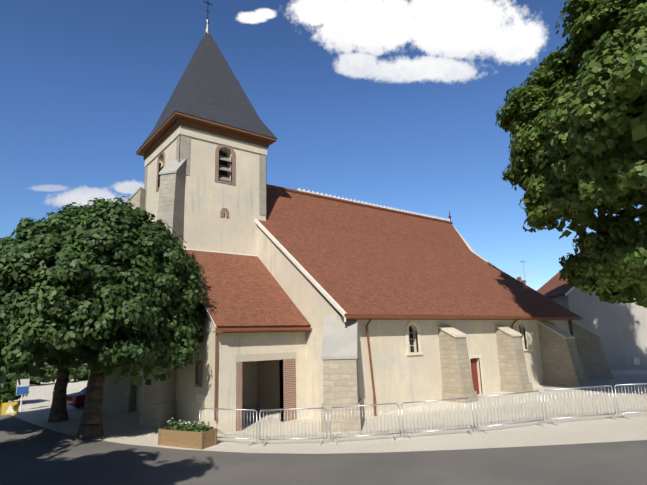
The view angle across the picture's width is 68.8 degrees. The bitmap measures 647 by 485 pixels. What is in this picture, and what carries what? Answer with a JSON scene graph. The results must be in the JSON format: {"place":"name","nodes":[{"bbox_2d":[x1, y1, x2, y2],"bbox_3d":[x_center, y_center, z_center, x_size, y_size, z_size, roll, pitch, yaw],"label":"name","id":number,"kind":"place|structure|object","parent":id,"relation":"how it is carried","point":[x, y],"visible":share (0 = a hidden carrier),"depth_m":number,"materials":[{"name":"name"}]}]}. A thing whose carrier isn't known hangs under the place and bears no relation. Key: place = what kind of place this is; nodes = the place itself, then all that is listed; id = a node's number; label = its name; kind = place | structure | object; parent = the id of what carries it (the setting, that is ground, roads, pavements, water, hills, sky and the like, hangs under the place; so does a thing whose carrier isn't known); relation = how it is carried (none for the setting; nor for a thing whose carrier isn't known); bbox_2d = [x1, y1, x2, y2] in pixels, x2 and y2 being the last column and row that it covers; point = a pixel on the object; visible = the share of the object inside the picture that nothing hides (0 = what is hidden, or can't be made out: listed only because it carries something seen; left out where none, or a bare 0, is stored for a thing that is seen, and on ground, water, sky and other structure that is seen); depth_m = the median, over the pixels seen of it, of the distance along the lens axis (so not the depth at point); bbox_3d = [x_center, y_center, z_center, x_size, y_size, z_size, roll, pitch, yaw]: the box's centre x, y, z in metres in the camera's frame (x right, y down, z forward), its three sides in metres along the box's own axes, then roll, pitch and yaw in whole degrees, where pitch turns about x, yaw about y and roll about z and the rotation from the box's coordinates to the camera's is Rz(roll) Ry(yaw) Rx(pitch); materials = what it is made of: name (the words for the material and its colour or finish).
{"place":"outdoors","nodes":[
{"label":"outdoors","id":0,"kind":"place"},
{"bbox_2d":[2,359,87,369],"bbox_3d":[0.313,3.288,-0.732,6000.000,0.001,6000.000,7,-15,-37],"label":"hedge","id":1,"kind":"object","parent":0,"point":[49,366],"depth_m":89.02,"materials":[{"name":"green plant"}]},
{"bbox_2d":[127,189,145,209],"bbox_3d":[-10.915,-2.158,27.301,1.300,1.398,1.650,35,-38,-71],"label":"tower buttress wedge","id":2,"kind":"object","parent":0,"point":[138,199],"visible":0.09,"depth_m":26.60,"materials":[{"name":"beige stone"}]},
{"bbox_2d":[125,187,145,202],"bbox_3d":[-10.940,-2.199,27.317,1.400,1.530,1.700,35,-38,-71],"label":"tower buttress cap","id":3,"kind":"object","parent":2,"relation":"on","point":[134,193],"visible":0.21,"depth_m":26.63,"materials":[{"name":"grey stone"}]},
{"bbox_2d":[196,394,204,401],"bbox_3d":[-4.907,6.215,18.848,0.015,0.280,0.870,7,-15,-37],"label":"wall plaque","id":4,"kind":"object","parent":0,"point":[200,398],"visible":0.88,"depth_m":18.87,"materials":[{"name":"grey stone"}]},
{"bbox_2d":[0,0,642,290],"label":"sky","id":5,"kind":"structure","parent":0,"point":[390,103],"materials":[{"name":"blue"}]},
{"bbox_2d":[0,367,646,484],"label":"road asphalt","id":6,"kind":"structure","parent":0,"point":[32,454],"depth_m":12.57,"materials":[{"name":"grey asphalt"}]},
{"bbox_2d":[1,369,646,453],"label":"pavement","id":7,"kind":"structure","parent":0,"point":[123,428],"depth_m":17.31,"materials":[{"name":"beige concrete"}]},
{"bbox_2d":[0,398,19,414],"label":"yellow sign","id":8,"kind":"object","parent":7,"relation":"on","point":[14,405],"visible":0.86,"depth_m":24.99,"materials":[{"name":"yellow metal"}]},
{"bbox_2d":[5,404,13,412],"bbox_3d":[-16.554,8.776,24.948,0.440,0.420,0.140,7,-15,-37],"label":"sign triangle","id":9,"kind":"object","parent":8,"relation":"on","point":[10,409],"visible":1,"depth_m":24.93,"materials":[{"name":"white metal"}]},
{"bbox_2d":[0,370,30,401],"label":"hedge leaves","id":10,"kind":"object","parent":7,"relation":"on","point":[10,388],"visible":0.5,"depth_m":28.54,"materials":[{"name":"green plant"}]},
{"bbox_2d":[0,380,13,404],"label":"hedge leaves","id":11,"kind":"object","parent":10,"relation":"attached to","point":[12,399],"visible":0.06,"depth_m":28.65,"materials":[{"name":"green plant"}]},
{"bbox_2d":[16,379,29,410],"bbox_3d":[-16.774,8.485,26.278,0.600,1.700,0.080,7,-15,-37],"label":"signpost","id":12,"kind":"object","parent":7,"relation":"on","point":[24,382],"visible":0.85,"depth_m":26.35,"materials":[{"name":"metal"}]},
{"bbox_2d":[16,386,28,394],"bbox_3d":[-16.759,8.248,26.299,0.560,0.430,0.010,7,-15,-37],"label":"blue sign","id":13,"kind":"object","parent":12,"relation":"attached to","point":[22,390],"visible":1,"depth_m":26.29,"materials":[{"name":"blue metal"}]},
{"bbox_2d":[2,366,90,382],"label":"hedge leaves","id":14,"kind":"object","parent":7,"relation":"on","point":[51,372],"visible":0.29,"depth_m":44.87,"materials":[{"name":"green plant"}]},
{"bbox_2d":[26,367,89,384],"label":"hedge leaves","id":15,"kind":"object","parent":7,"relation":"on","point":[45,379],"visible":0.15,"depth_m":44.91,"materials":[{"name":"green plant"}]},
{"bbox_2d":[1,330,119,421],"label":"tree","id":16,"kind":"object","parent":7,"relation":"on","point":[58,411],"depth_m":22.22,"materials":[{"name":"brown plant"}]},
{"bbox_2d":[0,333,90,368],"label":"tree leaves","id":17,"kind":"object","parent":16,"relation":"attached to","point":[41,359],"depth_m":21.19,"materials":[{"name":"green plant"}]},
{"bbox_2d":[67,386,88,405],"bbox_3d":[-12.455,8.547,27.219,4.020,1.140,1.698,10,-17,-45],"label":"car","id":18,"kind":"object","parent":7,"relation":"on","point":[76,399],"depth_m":25.52,"materials":[{"name":"red metal"}]},
{"bbox_2d":[0,196,208,438],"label":"tree","id":19,"kind":"object","parent":7,"relation":"on","point":[160,266],"depth_m":15.94,"materials":[{"name":"green plant"}]},
{"bbox_2d":[0,232,184,386],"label":"tree leaves","id":20,"kind":"object","parent":19,"relation":"attached to","point":[31,369],"visible":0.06,"depth_m":16.31,"materials":[{"name":"green plant"}]},
{"bbox_2d":[84,367,136,412],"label":"tower buttress","id":21,"kind":"structure","parent":7,"relation":"on","point":[120,397],"depth_m":24.54,"materials":[{"name":"beige stone"}]},
{"bbox_2d":[139,172,184,427],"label":"buttress","id":22,"kind":"structure","parent":7,"relation":"on","point":[158,407],"depth_m":20.77,"materials":[{"name":"beige stone"}]},
{"bbox_2d":[159,158,186,174],"bbox_3d":[-7.323,-3.711,22.991,0.850,1.030,0.950,35,-38,-71],"label":"buttress cap","id":23,"kind":"object","parent":22,"relation":"on","point":[172,166],"visible":0.93,"depth_m":22.84,"materials":[{"name":"grey stone"}]},
{"bbox_2d":[176,163,184,176],"bbox_3d":[-7.315,-3.663,23.006,0.800,0.898,0.850,35,-38,-71],"label":"buttress","id":24,"kind":"object","parent":22,"relation":"on","point":[181,171],"visible":0.18,"depth_m":22.99,"materials":[{"name":"grey stone"}]},
{"bbox_2d":[158,427,216,449],"bbox_3d":[-4.625,6.600,16.048,1.940,0.540,0.760,-8,-13,27],"label":"planter box","id":25,"kind":"object","parent":7,"relation":"on","point":[190,439],"visible":0.9,"depth_m":15.70,"materials":[{"name":"brown wood"}]},
{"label":"planter soil","id":26,"kind":"structure","parent":25,"relation":"in","visible":0},
{"bbox_2d":[165,419,213,431],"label":"planter plants","id":27,"kind":"object","parent":26,"relation":"on","point":[202,427],"visible":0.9,"depth_m":15.96,"materials":[{"name":"green plant"}]},
{"bbox_2d":[135,137,265,411],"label":"tower walls","id":28,"kind":"structure","parent":7,"relation":"on","point":[208,198],"depth_m":24.14,"materials":[{"name":"beige paint"}]},
{"bbox_2d":[159,155,231,181],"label":"tower louvres","id":29,"kind":"object","parent":28,"relation":"in","point":[224,168],"visible":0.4,"depth_m":24.88,"materials":[{"name":"grey wood"}]},
{"bbox_2d":[156,144,235,217],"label":"tower brick surrounds","id":30,"kind":"object","parent":28,"relation":"attached to","point":[233,160],"visible":0.77,"depth_m":24.84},
{"bbox_2d":[144,125,266,166],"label":"tower cornice","id":31,"kind":"structure","parent":28,"relation":"attached to","point":[193,133],"depth_m":24.90,"materials":[{"name":"beige stone"}]},
{"bbox_2d":[144,134,266,215],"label":"corner quoins","id":32,"kind":"object","parent":28,"relation":"attached to","point":[183,148],"visible":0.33,"depth_m":25.64,"materials":[{"name":"grey stone"}]},
{"bbox_2d":[136,31,276,152],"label":"spire roof","id":33,"kind":"structure","parent":28,"relation":"on","point":[208,87],"depth_m":26.16,"materials":[{"name":"grey tile"}]},
{"bbox_2d":[204,20,209,34],"bbox_3d":[-7.057,-13.015,28.713,0.400,1.100,0.380,7,-15,-37],"label":"finial","id":34,"kind":"object","parent":33,"relation":"on","point":[207,27],"visible":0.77,"depth_m":28.64,"materials":[{"name":"silver metal"}]},
{"bbox_2d":[136,112,276,159],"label":"tower eave boards","id":35,"kind":"object","parent":28,"relation":"attached to","point":[172,123],"visible":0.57,"depth_m":24.91,"materials":[{"name":"brown wood"}]},
{"bbox_2d":[218,151,226,181],"bbox_3d":[-6.862,-2.993,25.202,0.772,3.950,3.557,48,-51,-75],"label":"dark tower belfry","id":36,"kind":"object","parent":28,"relation":"in","point":[224,163],"visible":0.02,"depth_m":25.24,"materials":[{"name":"black"}]},
{"bbox_2d":[199,408,258,446],"bbox_3d":[-3.282,6.286,16.207,2.495,1.123,0.560,-7,-13,25],"label":"barrier","id":37,"kind":"object","parent":7,"relation":"on","point":[250,410],"visible":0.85,"depth_m":15.94,"materials":[{"name":"silver metal"}]},
{"bbox_2d":[176,299,307,434],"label":"porch walls","id":38,"kind":"structure","parent":7,"relation":"on","point":[230,346],"depth_m":19.05,"materials":[{"name":"beige paint"}]},
{"bbox_2d":[195,359,296,430],"bbox_3d":[-3.092,6.379,19.021,4.161,3.280,1.512,1,-12,-12],"label":"porch brickwork","id":39,"kind":"object","parent":38,"relation":"attached to","point":[288,384],"visible":0.56,"depth_m":19.61,"materials":[{"name":"brick"}]},
{"bbox_2d":[184,249,310,327],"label":"porch roof","id":40,"kind":"structure","parent":38,"relation":"on","point":[245,291],"depth_m":20.89,"materials":[{"name":"brown tile"}]},
{"bbox_2d":[183,248,257,326],"bbox_3d":[-3.563,1.980,21.564,4.990,3.892,4.625,7,-15,-37],"label":"roof flashing","id":41,"kind":"object","parent":40,"relation":"attached to","point":[217,252],"visible":0.19,"depth_m":23.18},
{"bbox_2d":[213,327,309,332],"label":"porch fascia","id":42,"kind":"structure","parent":38,"relation":"attached to","point":[218,330],"depth_m":18.81,"materials":[{"name":"brown wood"}]},
{"bbox_2d":[214,328,311,420],"bbox_3d":[-2.285,5.146,19.003,4.325,3.340,0.445,7,-15,-37],"label":"porch gutter","id":43,"kind":"object","parent":38,"relation":"attached to","point":[253,330],"visible":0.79,"depth_m":18.32,"materials":[{"name":"brown metal"}]},
{"bbox_2d":[235,352,295,361],"bbox_3d":[-2.317,4.698,19.404,2.880,0.280,0.015,7,-15,-37],"label":"door lintel","id":44,"kind":"structure","parent":38,"relation":"attached to","point":[262,357],"depth_m":19.34,"materials":[{"name":"beige stone"}]},
{"bbox_2d":[259,408,328,446],"bbox_3d":[-0.978,6.047,15.540,2.324,1.154,0.560,-3,-12,7],"label":"barrier","id":45,"kind":"object","parent":7,"relation":"on","point":[291,438],"visible":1,"depth_m":15.55,"materials":[{"name":"silver metal"}]},
{"bbox_2d":[321,357,362,432],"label":"buttress","id":46,"kind":"structure","parent":7,"relation":"on","point":[340,382],"depth_m":17.27,"materials":[{"name":"stone"}]},
{"bbox_2d":[321,314,356,359],"bbox_3d":[0.655,3.636,18.555,1.350,1.780,1.550,-3,-12,6],"label":"buttress upper part","id":47,"kind":"object","parent":46,"relation":"on","point":[339,341],"visible":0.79,"depth_m":18.32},
{"bbox_2d":[329,403,400,444],"bbox_3d":[1.367,5.878,15.397,2.332,1.184,0.560,-2,-12,0],"label":"barrier","id":48,"kind":"object","parent":7,"relation":"on","point":[366,421],"visible":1,"depth_m":15.40,"materials":[{"name":"silver metal"}]},
{"bbox_2d":[257,225,570,418],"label":"nave walls","id":49,"kind":"structure","parent":7,"relation":"on","point":[400,377],"depth_m":21.43,"materials":[{"name":"beige paint"}]},
{"bbox_2d":[258,188,579,316],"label":"church roof","id":50,"kind":"structure","parent":49,"relation":"on","point":[351,259],"depth_m":27.47,"materials":[{"name":"brown tile"}]},
{"bbox_2d":[255,219,346,321],"bbox_3d":[-1.359,0.918,21.950,0.148,5.812,7.200,7,-15,-37],"label":"roof coping","id":51,"kind":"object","parent":50,"relation":"attached to","point":[331,300],"visible":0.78,"depth_m":21.14,"materials":[{"name":"beige stone"}]},
{"bbox_2d":[267,184,452,223],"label":"nave ridge tiles","id":52,"kind":"object","parent":50,"relation":"on","point":[345,201],"visible":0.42,"depth_m":32.47,"materials":[{"name":"brown tile"}]},
{"bbox_2d":[297,188,449,220],"bbox_3d":[4.449,-2.588,34.484,15.460,0.230,0.070,7,-15,-37],"label":"ridge cresting","id":53,"kind":"object","parent":52,"relation":"on","point":[334,196],"visible":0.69,"depth_m":33.51,"materials":[{"name":"white metal"}]},
{"bbox_2d":[343,315,566,319],"bbox_3d":[8.752,3.961,24.745,20.070,0.180,0.080,7,-15,-37],"label":"roof eave","id":54,"kind":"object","parent":49,"relation":"attached to","point":[455,319],"depth_m":22.86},
{"bbox_2d":[345,315,582,414],"bbox_3d":[8.795,5.846,24.416,20.120,3.995,0.560,7,-15,-37],"label":"gutter and downspout","id":55,"kind":"object","parent":54,"relation":"attached to","point":[370,317],"visible":0.88,"depth_m":20.82,"materials":[{"name":"brown metal"}]},
{"bbox_2d":[470,358,479,393],"bbox_3d":[7.569,7.130,23.838,0.800,2.520,0.070,7,-15,-37],"label":"door","id":56,"kind":"structure","parent":49,"relation":"in","point":[474,372],"depth_m":23.99,"materials":[{"name":"red wood"}]},
{"bbox_2d":[405,320,556,393],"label":"nave window frames","id":57,"kind":"structure","parent":49,"relation":"attached to","point":[408,345],"depth_m":23.59,"materials":[{"name":"beige stone"}]},
{"bbox_2d":[409,325,521,351],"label":"windows","id":58,"kind":"structure","parent":57,"relation":"in","point":[411,338],"depth_m":21.76,"materials":[{"name":"black glass"}]},
{"bbox_2d":[401,397,474,439],"bbox_3d":[3.760,5.714,15.411,2.400,1.198,0.560,-2,-12,0],"label":"barrier","id":59,"kind":"object","parent":7,"relation":"on","point":[444,429],"visible":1,"depth_m":15.41,"materials":[{"name":"silver metal"}]},
{"bbox_2d":[439,337,477,402],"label":"buttress","id":60,"kind":"structure","parent":7,"relation":"on","point":[457,380],"depth_m":21.74,"materials":[{"name":"stone"}]},
{"bbox_2d":[438,328,452,336],"bbox_3d":[6.073,4.246,22.467,0.800,0.498,1.000,7,-15,-37],"label":"buttress top","id":61,"kind":"object","parent":60,"relation":"on","point":[441,333],"visible":0.36,"depth_m":22.35,"materials":[{"name":"beige stone"}]},
{"bbox_2d":[437,325,466,336],"bbox_3d":[6.087,4.199,22.457,0.900,0.630,1.050,7,-15,-37],"label":"buttress cap","id":62,"kind":"object","parent":60,"relation":"on","point":[451,330],"visible":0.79,"depth_m":22.29,"materials":[{"name":"beige stone"}]},
{"bbox_2d":[475,390,544,433],"bbox_3d":[6.208,5.587,15.666,2.482,1.203,0.560,0,-12,-10],"label":"barrier","id":63,"kind":"object","parent":7,"relation":"on","point":[533,420],"visible":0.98,"depth_m":15.66,"materials":[{"name":"silver metal"}]},
{"bbox_2d":[496,336,532,392],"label":"buttress","id":64,"kind":"structure","parent":7,"relation":"on","point":[514,377],"depth_m":24.63,"materials":[{"name":"stone"}]},
{"bbox_2d":[495,327,510,336],"bbox_3d":[9.871,4.752,25.358,0.800,0.548,1.000,7,-15,-37],"label":"buttress top","id":65,"kind":"object","parent":64,"relation":"on","point":[499,332],"visible":0.36,"depth_m":25.24,"materials":[{"name":"beige stone"}]},
{"bbox_2d":[494,325,521,336],"bbox_3d":[9.885,4.705,25.348,0.900,0.680,1.050,7,-15,-37],"label":"buttress cap","id":66,"kind":"object","parent":64,"relation":"on","point":[508,330],"visible":0.79,"depth_m":25.17,"materials":[{"name":"beige stone"}]},
{"bbox_2d":[539,339,589,386],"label":"buttress","id":67,"kind":"structure","parent":7,"relation":"on","point":[561,363],"depth_m":26.96,"materials":[{"name":"stone"}]},
{"bbox_2d":[537,322,564,338],"bbox_3d":[13.654,5.155,27.872,1.000,1.048,1.600,7,-15,-37],"label":"buttress top","id":68,"kind":"object","parent":67,"relation":"on","point":[545,332],"visible":0.46,"depth_m":27.75,"materials":[{"name":"beige stone"}]},
{"bbox_2d":[537,320,574,338],"bbox_3d":[13.668,5.108,27.862,1.100,1.180,1.650,7,-15,-37],"label":"buttress cap","id":69,"kind":"object","parent":67,"relation":"on","point":[556,329],"visible":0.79,"depth_m":27.69,"materials":[{"name":"beige stone"}]},
{"bbox_2d":[495,0,646,304],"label":"tree","id":70,"kind":"object","parent":7,"relation":"on","point":[583,100],"depth_m":21.60,"materials":[{"name":"green plant"}]},
{"bbox_2d":[516,10,646,307],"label":"tree leaves","id":71,"kind":"object","parent":70,"relation":"attached to","point":[580,223],"visible":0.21,"depth_m":23.30,"materials":[{"name":"green plant"}]},
{"bbox_2d":[543,385,616,425],"bbox_3d":[8.757,5.510,16.081,2.622,1.169,0.560,0,-12,-8],"label":"barrier","id":72,"kind":"object","parent":7,"relation":"on","point":[610,417],"visible":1,"depth_m":16.09,"materials":[{"name":"silver metal"}]},
{"bbox_2d":[574,336,613,379],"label":"buttress","id":73,"kind":"structure","parent":7,"relation":"on","point":[594,363],"depth_m":29.85,"materials":[{"name":"stone"}]},
{"bbox_2d":[569,321,596,336],"bbox_3d":[16.784,5.623,30.724,1.550,0.998,1.000,-2,-12,3],"label":"buttress","id":74,"kind":"object","parent":73,"relation":"on","point":[577,330],"visible":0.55,"depth_m":30.22,"materials":[{"name":"beige stone"}]},
{"bbox_2d":[569,320,599,336],"bbox_3d":[16.808,5.579,30.732,1.600,1.130,1.100,-2,-12,3],"label":"buttress cap","id":75,"kind":"object","parent":74,"relation":"on","point":[585,327],"visible":0.29,"depth_m":30.20,"materials":[{"name":"beige stone"}]},
{"bbox_2d":[548,288,646,369],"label":"house walls","id":76,"kind":"structure","parent":7,"relation":"on","point":[620,329],"depth_m":37.03,"materials":[{"name":"white paint"}]},
{"bbox_2d":[537,272,573,297],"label":"house roof","id":77,"kind":"structure","parent":76,"relation":"on","point":[555,285],"depth_m":41.16,"materials":[{"name":"brown tile"}]},
{"bbox_2d":[632,357,639,364],"bbox_3d":[24.106,9.152,36.408,0.500,0.550,0.120,-2,-12,-1],"label":"house meter box","id":78,"kind":"object","parent":76,"relation":"attached to","point":[635,360],"visible":1,"depth_m":36.36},
{"bbox_2d":[614,383,646,418],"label":"barrier","id":79,"kind":"object","parent":7,"relation":"on","point":[641,411],"visible":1,"depth_m":16.34,"materials":[{"name":"silver metal"}]}
]}

